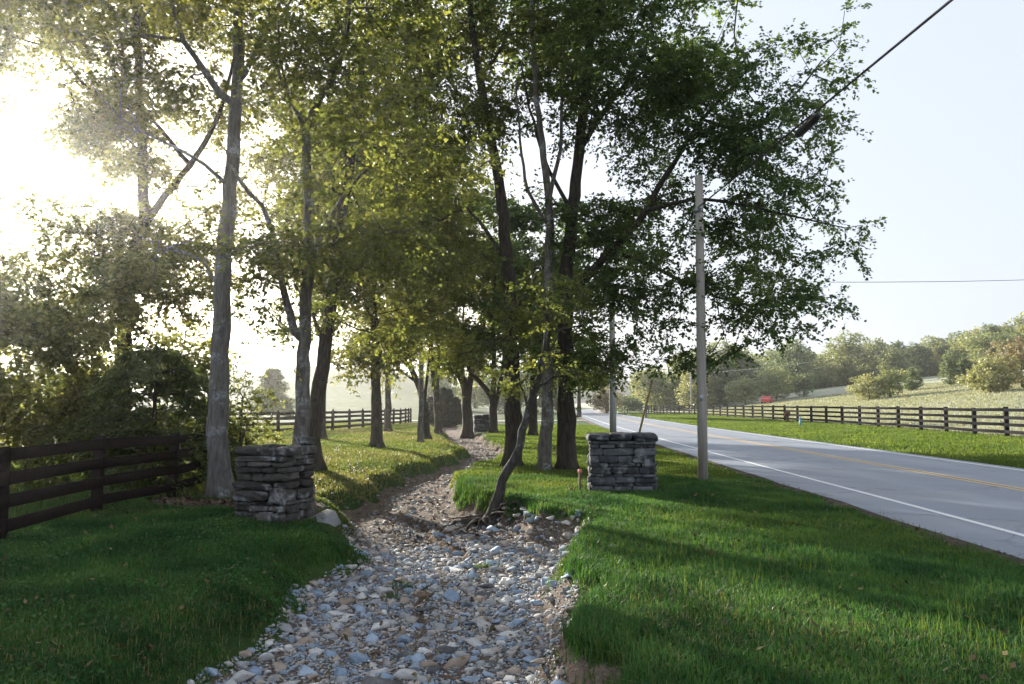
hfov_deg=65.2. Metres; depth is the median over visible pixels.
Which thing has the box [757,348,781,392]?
tree
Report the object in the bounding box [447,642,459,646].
creek stone
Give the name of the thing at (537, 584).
creek stone
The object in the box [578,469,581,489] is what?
marker stake
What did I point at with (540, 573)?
creek stone
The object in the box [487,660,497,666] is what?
creek stone
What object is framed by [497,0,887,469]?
tree
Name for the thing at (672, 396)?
tree
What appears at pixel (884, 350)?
overhead cable
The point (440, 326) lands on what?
tree
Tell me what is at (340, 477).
grass
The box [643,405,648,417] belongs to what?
mailbox
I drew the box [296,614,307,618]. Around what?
creek stone
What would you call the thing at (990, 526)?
road marking
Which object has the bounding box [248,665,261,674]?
creek stone
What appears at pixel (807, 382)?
field tree
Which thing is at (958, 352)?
tree
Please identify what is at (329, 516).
creek stone
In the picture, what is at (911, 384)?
field tree
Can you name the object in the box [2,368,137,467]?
cedar tree
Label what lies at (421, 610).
creek stone
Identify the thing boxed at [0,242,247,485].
shrub
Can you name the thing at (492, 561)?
creek stone
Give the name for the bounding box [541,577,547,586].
creek stone
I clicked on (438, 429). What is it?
tree
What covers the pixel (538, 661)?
creek stone
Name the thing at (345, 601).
creek stone
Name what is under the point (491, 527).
creek stone
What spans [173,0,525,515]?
tree
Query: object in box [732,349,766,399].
tree
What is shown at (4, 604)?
clover
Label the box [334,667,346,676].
creek stone
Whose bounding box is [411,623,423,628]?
creek stone
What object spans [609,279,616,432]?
utility pole
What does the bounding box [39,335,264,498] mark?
shrub
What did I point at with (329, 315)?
tree
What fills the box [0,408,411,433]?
board fence
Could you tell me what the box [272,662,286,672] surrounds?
creek stone
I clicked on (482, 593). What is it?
creek stone
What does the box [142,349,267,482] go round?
shrub
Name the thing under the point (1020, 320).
tree
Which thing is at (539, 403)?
tree
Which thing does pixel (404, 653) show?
creek stone
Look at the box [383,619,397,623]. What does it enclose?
creek stone
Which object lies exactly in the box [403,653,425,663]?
creek stone
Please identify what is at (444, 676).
creek stone
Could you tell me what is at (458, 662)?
creek stone
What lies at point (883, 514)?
gravel
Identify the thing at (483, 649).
gravel
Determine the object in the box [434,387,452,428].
arborvitae
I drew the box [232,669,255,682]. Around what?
creek stone
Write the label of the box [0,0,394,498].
tree
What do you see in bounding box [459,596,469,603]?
creek stone
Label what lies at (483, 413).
farm gate
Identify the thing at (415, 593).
creek stone
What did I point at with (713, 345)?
tree
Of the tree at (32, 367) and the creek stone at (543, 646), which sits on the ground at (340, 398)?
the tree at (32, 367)
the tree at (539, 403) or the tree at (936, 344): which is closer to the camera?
the tree at (539, 403)
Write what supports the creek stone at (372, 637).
on the ground at (340, 398)
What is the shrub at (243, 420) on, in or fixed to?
on the ground at (340, 398)
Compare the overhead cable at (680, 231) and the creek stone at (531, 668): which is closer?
the creek stone at (531, 668)
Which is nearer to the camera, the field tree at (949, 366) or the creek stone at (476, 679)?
the creek stone at (476, 679)
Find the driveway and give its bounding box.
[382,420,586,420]
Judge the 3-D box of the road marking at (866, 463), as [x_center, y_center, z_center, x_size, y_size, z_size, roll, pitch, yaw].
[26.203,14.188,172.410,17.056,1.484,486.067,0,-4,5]
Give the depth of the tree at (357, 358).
28.65 m
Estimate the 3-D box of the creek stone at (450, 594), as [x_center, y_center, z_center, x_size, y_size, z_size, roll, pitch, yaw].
[-0.644,2.726,8.527,0.239,0.110,0.143,15,21,32]
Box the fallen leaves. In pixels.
[0,450,1023,683]
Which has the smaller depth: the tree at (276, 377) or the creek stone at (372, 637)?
the creek stone at (372, 637)
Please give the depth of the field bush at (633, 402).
147.76 m
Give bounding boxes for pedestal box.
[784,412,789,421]
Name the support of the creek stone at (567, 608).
on the ground at (340, 398)
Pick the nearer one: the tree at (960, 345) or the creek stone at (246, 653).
the creek stone at (246, 653)
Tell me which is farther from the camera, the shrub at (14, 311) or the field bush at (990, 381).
the field bush at (990, 381)
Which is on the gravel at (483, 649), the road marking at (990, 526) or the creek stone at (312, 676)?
the creek stone at (312, 676)
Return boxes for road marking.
[583,415,1023,536]
[594,410,1023,490]
[595,410,1023,488]
[619,414,1023,470]
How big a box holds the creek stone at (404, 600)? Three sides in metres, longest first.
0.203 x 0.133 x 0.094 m
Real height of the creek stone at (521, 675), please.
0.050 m
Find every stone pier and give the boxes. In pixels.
[231,436,316,525]
[473,414,489,433]
[586,432,657,491]
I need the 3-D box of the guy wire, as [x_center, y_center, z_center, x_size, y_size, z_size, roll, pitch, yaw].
[3.631,0.221,19.591,0.060,5.990,5.544,1,-4,-7]
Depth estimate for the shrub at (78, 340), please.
16.11 m
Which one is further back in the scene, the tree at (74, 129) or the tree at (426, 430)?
the tree at (426, 430)
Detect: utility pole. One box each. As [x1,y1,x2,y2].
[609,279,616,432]
[690,372,691,411]
[695,175,707,479]
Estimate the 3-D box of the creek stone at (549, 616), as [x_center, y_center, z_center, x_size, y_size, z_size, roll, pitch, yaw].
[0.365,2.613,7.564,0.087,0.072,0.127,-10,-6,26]
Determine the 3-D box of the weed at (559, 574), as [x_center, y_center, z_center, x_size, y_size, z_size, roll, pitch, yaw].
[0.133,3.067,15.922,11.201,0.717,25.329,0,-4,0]
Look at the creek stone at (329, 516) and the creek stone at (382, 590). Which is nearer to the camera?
the creek stone at (382, 590)
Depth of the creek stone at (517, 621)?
7.57 m
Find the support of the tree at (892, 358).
on the ground at (340, 398)
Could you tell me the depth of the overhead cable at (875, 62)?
9.98 m
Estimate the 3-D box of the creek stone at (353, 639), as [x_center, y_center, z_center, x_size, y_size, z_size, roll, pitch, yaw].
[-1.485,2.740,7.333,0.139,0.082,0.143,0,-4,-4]
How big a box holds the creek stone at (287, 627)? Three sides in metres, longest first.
0.211 x 0.184 x 0.071 m
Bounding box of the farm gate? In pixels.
[472,406,489,421]
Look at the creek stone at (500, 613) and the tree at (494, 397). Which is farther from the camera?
the tree at (494, 397)
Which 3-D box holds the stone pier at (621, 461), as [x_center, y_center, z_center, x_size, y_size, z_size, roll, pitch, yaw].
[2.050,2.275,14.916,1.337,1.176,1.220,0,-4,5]
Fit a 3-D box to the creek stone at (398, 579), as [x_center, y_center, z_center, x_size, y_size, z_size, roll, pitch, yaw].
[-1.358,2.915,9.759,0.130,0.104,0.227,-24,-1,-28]
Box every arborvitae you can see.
[427,396,434,424]
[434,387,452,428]
[447,388,454,404]
[448,396,461,426]
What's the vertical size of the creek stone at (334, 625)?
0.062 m
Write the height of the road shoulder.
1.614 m
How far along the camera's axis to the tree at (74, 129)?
20.48 m
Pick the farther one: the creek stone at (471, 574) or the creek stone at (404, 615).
the creek stone at (471, 574)
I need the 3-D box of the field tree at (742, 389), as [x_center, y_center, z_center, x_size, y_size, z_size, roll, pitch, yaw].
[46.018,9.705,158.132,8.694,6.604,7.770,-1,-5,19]
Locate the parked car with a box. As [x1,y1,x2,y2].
[761,396,773,403]
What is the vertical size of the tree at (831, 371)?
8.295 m
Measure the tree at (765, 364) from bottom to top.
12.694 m
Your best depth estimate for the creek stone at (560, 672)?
5.28 m
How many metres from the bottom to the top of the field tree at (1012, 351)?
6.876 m
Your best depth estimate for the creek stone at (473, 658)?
6.51 m
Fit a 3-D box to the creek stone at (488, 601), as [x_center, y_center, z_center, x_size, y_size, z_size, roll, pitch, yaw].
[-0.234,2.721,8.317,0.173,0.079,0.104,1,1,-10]
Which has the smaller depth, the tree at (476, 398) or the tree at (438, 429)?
the tree at (438, 429)
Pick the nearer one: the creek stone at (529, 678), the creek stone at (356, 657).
the creek stone at (529, 678)
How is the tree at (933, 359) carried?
on the ground at (340, 398)
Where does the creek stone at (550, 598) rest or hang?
on the ground at (340, 398)
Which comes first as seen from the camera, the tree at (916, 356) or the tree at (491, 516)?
the tree at (491, 516)
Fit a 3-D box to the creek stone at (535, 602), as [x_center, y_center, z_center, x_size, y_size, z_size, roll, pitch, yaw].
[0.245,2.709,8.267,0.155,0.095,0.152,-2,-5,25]
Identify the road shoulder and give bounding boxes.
[575,411,1023,568]
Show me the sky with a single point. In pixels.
(943, 160)
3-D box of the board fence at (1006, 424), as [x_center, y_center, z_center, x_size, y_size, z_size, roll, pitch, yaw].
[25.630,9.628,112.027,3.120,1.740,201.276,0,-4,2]
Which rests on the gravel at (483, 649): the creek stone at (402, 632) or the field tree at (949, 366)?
the creek stone at (402, 632)
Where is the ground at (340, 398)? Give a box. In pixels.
[0,366,1023,683]
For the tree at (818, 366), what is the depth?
225.81 m
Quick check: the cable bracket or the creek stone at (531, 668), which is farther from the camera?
the cable bracket
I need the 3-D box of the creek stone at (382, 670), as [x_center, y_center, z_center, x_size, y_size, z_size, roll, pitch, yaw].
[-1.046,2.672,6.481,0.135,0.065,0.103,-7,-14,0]
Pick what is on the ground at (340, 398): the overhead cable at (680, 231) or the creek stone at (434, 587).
the creek stone at (434, 587)
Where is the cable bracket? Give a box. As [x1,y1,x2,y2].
[693,206,702,213]
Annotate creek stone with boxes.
[205,667,217,676]
[223,678,236,683]
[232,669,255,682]
[239,650,252,657]
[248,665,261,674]
[258,652,273,661]
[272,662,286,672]
[277,621,294,632]
[280,680,300,683]
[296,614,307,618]
[296,636,314,643]
[297,621,306,628]
[297,665,317,675]
[305,673,317,680]
[309,589,324,597]
[310,509,340,526]
[322,634,337,639]
[324,596,336,601]
[324,650,338,656]
[326,645,337,648]
[327,611,346,615]
[331,622,343,629]
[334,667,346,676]
[335,676,347,683]
[339,598,355,605]
[339,628,352,638]
[344,637,357,642]
[347,575,364,580]
[349,652,371,663]
[351,619,367,625]
[355,605,364,612]
[361,676,401,683]
[365,633,378,642]
[369,670,378,676]
[370,618,382,624]
[371,621,390,630]
[372,650,386,654]
[375,668,389,671]
[375,672,394,678]
[376,587,393,593]
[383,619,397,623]
[393,668,419,679]
[394,577,405,582]
[397,627,404,636]
[397,635,412,643]
[397,650,409,658]
[399,597,409,603]
[400,613,411,617]
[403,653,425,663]
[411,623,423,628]
[412,589,421,597]
[414,606,434,612]
[417,583,427,589]
[417,592,431,599]
[420,661,438,668]
[426,666,441,674]
[428,584,441,591]
[432,532,444,537]
[432,623,445,629]
[435,646,457,653]
[439,674,458,680]
[442,656,470,669]
[443,588,459,601]
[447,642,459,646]
[449,566,461,574]
[458,637,467,641]
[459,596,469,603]
[461,675,479,682]
[465,637,481,646]
[466,570,478,578]
[470,656,477,660]
[472,595,484,602]
[474,590,488,596]
[476,618,491,627]
[477,583,494,587]
[482,599,497,604]
[482,671,494,677]
[485,525,500,531]
[486,560,498,565]
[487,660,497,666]
[494,611,504,615]
[497,630,517,636]
[501,595,513,600]
[503,675,516,682]
[506,667,521,674]
[507,590,523,593]
[512,618,526,625]
[514,674,526,678]
[522,655,536,662]
[525,674,535,683]
[527,667,538,671]
[529,600,541,604]
[530,658,544,663]
[533,581,540,588]
[534,570,546,578]
[535,641,551,652]
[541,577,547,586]
[543,597,554,601]
[546,614,553,619]
[551,679,566,683]
[555,669,563,675]
[564,605,575,610]
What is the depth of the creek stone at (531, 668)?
6.27 m
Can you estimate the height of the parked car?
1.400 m
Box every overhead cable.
[626,213,693,301]
[634,279,1009,281]
[698,0,952,206]
[719,323,1022,371]
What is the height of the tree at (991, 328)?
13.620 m
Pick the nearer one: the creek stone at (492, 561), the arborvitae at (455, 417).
the creek stone at (492, 561)
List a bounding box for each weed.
[192,448,1022,683]
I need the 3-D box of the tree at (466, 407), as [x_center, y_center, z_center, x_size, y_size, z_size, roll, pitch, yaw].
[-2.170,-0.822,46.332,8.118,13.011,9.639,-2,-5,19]
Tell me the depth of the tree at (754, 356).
196.42 m
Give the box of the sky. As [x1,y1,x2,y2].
[0,0,1023,387]
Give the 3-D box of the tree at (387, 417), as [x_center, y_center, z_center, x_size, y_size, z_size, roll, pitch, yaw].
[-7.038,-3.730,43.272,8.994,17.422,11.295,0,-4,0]
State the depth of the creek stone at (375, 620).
7.94 m
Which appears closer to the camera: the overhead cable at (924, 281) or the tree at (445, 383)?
the overhead cable at (924, 281)
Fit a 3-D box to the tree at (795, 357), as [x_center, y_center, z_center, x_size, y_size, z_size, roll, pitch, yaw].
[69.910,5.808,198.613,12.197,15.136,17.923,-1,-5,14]
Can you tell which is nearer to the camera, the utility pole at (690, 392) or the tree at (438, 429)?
the tree at (438, 429)
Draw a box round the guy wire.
[638,215,693,431]
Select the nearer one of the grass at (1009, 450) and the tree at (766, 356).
the grass at (1009, 450)
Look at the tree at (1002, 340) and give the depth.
186.20 m
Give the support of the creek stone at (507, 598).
on the ground at (340, 398)
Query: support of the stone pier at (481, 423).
on the ground at (340, 398)
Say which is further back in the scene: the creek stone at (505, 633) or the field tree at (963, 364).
the field tree at (963, 364)
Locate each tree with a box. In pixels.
[0,0,325,411]
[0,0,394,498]
[0,186,214,458]
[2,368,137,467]
[9,346,66,388]
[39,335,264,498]
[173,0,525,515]
[182,0,516,471]
[218,60,398,439]
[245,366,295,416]
[252,60,456,448]
[292,0,592,466]
[300,175,460,431]
[328,150,499,439]
[360,127,484,442]
[385,126,505,434]
[403,229,534,438]
[414,362,460,397]
[443,264,634,532]
[448,0,670,470]
[451,186,542,432]
[456,369,489,407]
[477,187,599,435]
[480,365,529,413]
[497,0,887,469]
[520,363,575,411]
[555,334,608,416]
[585,385,626,412]
[629,368,669,410]
[630,379,646,403]
[641,386,678,409]
[661,370,688,407]
[667,349,725,404]
[675,369,718,409]
[696,337,745,401]
[707,355,746,404]
[723,374,766,404]
[726,345,769,383]
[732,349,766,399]
[751,365,804,399]
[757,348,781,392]
[757,350,781,393]
[767,335,816,390]
[784,371,816,396]
[791,348,826,384]
[806,364,818,389]
[814,362,842,388]
[818,348,852,385]
[822,329,868,384]
[848,350,876,381]
[852,337,899,380]
[873,347,922,376]
[876,369,909,396]
[888,340,906,358]
[902,366,923,390]
[903,341,933,375]
[903,345,941,376]
[919,335,949,375]
[937,349,959,384]
[946,329,983,361]
[946,331,976,363]
[952,352,976,383]
[956,333,978,363]
[961,332,1005,370]
[970,323,1001,371]
[970,325,1015,335]
[980,328,1009,335]
[980,336,1023,387]
[989,332,1023,368]
[999,311,1023,334]
[1012,322,1023,337]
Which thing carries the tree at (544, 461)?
on the ground at (340, 398)
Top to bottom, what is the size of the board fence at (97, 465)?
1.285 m
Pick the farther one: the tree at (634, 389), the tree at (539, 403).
the tree at (634, 389)
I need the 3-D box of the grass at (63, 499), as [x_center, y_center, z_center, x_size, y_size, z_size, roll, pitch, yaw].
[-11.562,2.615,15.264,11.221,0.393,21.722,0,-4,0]
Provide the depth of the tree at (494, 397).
43.51 m
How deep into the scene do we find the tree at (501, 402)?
132.81 m
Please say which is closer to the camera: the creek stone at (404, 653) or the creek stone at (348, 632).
the creek stone at (404, 653)
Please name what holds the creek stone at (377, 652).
on the ground at (340, 398)
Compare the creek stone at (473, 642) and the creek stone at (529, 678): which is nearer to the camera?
the creek stone at (529, 678)
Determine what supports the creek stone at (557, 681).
on the ground at (340, 398)
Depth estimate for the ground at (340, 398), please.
11.55 m
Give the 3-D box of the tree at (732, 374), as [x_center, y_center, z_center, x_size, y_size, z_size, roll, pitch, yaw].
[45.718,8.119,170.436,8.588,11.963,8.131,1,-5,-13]
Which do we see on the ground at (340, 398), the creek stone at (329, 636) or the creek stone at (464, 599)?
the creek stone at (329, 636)
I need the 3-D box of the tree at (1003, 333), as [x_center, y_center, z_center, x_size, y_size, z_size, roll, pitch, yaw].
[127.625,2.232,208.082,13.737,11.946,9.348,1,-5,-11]
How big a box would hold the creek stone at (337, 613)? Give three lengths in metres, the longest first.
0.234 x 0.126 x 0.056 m
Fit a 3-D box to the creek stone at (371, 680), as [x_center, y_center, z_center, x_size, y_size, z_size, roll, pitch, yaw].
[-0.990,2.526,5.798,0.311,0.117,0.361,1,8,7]
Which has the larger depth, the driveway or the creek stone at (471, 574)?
the driveway
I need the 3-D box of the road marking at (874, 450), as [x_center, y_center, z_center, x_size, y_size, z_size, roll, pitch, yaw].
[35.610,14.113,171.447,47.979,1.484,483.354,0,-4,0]
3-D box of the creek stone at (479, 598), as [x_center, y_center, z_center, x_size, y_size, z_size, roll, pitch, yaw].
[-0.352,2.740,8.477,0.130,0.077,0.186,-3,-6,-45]
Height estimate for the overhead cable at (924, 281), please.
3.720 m
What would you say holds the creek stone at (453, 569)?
on the ground at (340, 398)
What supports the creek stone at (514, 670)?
on the ground at (340, 398)
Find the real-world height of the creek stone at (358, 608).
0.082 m
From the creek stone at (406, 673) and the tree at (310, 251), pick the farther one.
the tree at (310, 251)
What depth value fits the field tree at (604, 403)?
133.24 m
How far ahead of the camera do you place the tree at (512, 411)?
20.82 m
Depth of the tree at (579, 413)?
97.54 m
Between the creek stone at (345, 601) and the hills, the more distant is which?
the hills
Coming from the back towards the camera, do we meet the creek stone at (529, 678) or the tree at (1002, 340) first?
the tree at (1002, 340)
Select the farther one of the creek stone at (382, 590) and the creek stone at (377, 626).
the creek stone at (382, 590)
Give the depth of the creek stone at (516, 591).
8.81 m
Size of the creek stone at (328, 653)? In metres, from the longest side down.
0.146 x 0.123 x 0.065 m
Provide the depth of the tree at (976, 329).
224.80 m
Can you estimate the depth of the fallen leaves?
7.83 m
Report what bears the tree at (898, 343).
on the ground at (340, 398)
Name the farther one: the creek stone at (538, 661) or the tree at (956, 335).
the tree at (956, 335)
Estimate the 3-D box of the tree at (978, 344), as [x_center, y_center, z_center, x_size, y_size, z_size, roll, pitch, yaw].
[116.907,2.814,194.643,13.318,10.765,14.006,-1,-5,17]
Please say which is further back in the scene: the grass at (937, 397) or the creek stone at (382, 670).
the grass at (937, 397)
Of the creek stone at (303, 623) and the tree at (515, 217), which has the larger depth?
the tree at (515, 217)
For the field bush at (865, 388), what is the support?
on the ground at (340, 398)
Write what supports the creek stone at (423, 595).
on the gravel at (483, 649)
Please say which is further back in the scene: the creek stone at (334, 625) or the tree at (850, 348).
the tree at (850, 348)
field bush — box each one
[616,394,650,412]
[845,372,887,399]
[954,352,1023,392]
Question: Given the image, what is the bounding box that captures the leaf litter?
[126,463,546,552]
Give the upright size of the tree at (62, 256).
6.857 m
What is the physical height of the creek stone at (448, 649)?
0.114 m
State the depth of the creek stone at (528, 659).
6.48 m
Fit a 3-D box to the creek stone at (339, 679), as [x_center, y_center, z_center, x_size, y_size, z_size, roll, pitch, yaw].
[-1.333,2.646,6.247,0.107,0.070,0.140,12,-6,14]
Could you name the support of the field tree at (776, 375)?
on the ground at (340, 398)
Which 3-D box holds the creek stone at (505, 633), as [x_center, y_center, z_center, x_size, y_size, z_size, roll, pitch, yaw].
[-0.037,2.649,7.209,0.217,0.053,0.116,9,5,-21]
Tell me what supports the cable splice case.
hanging from the overhead cable at (875, 62)
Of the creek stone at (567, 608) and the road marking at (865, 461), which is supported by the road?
the road marking at (865, 461)
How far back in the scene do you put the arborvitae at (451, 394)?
66.61 m
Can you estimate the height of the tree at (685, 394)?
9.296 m
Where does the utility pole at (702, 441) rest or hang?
on the ground at (340, 398)
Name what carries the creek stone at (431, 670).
on the ground at (340, 398)
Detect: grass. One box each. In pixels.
[0,494,370,683]
[8,449,202,521]
[11,422,468,529]
[449,424,774,500]
[452,472,1023,683]
[618,413,1023,468]
[655,377,1023,436]
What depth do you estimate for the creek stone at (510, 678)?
5.98 m
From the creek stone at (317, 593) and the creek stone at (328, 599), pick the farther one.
the creek stone at (317, 593)
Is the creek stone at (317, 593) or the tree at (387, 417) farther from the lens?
the tree at (387, 417)
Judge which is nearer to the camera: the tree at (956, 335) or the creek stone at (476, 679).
the creek stone at (476, 679)
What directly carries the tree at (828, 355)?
on the ground at (340, 398)
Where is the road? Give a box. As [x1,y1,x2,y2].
[576,407,1023,558]
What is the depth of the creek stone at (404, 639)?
7.25 m
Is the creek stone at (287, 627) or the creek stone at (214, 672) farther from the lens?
the creek stone at (287, 627)
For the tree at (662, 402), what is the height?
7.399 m
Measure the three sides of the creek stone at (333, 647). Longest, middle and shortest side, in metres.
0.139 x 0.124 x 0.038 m
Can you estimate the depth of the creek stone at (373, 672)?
6.23 m
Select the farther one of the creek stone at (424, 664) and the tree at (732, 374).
the tree at (732, 374)
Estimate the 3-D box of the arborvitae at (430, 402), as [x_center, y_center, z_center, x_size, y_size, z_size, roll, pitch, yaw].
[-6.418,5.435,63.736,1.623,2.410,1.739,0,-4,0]
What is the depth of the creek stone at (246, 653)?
6.69 m
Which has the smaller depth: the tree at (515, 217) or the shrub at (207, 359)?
the shrub at (207, 359)
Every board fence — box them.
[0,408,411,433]
[0,432,207,539]
[628,405,1023,436]
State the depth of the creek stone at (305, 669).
6.45 m
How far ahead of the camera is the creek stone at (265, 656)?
6.72 m
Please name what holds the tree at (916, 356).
on the ground at (340, 398)
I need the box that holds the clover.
[0,499,367,683]
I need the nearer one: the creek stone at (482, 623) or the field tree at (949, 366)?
the creek stone at (482, 623)
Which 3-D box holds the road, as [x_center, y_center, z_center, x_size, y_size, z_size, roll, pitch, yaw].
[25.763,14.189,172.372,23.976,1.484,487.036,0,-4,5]
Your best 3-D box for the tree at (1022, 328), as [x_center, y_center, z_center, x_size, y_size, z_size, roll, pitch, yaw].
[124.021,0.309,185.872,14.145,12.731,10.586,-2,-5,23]
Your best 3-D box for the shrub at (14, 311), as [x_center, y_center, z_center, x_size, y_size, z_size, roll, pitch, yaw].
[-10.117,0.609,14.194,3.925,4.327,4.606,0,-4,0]
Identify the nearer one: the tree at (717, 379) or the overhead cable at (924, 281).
the overhead cable at (924, 281)
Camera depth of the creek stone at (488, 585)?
8.98 m
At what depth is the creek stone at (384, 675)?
6.06 m
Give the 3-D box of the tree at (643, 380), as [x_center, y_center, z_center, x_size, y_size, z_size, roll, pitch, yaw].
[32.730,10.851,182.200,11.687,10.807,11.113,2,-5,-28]
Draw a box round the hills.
[477,375,631,404]
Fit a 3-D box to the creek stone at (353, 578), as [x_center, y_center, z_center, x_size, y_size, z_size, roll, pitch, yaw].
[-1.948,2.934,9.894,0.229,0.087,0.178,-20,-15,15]
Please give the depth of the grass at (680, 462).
21.08 m
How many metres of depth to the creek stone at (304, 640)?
7.26 m
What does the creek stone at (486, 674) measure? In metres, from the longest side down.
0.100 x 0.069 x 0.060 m
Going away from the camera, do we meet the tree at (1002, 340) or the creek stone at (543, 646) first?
the creek stone at (543, 646)
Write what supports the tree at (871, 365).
on the ground at (340, 398)
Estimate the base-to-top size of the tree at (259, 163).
15.816 m
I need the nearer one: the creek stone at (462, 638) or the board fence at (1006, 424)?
the creek stone at (462, 638)
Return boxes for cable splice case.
[794,111,820,137]
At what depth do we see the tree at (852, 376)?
230.59 m
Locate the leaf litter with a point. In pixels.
(189, 499)
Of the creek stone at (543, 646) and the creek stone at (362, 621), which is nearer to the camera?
the creek stone at (543, 646)
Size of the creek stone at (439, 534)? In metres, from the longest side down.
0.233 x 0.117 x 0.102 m
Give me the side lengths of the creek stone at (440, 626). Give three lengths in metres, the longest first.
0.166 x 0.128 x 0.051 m
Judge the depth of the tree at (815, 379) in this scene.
220.42 m
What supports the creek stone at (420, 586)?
on the gravel at (483, 649)
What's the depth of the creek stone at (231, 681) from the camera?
6.15 m
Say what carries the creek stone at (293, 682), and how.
on the ground at (340, 398)
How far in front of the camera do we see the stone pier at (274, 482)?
11.26 m
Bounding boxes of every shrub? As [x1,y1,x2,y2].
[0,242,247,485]
[0,264,143,490]
[0,275,69,440]
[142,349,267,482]
[201,369,295,480]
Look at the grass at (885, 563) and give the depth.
6.59 m
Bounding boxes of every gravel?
[187,436,636,683]
[669,447,1019,557]

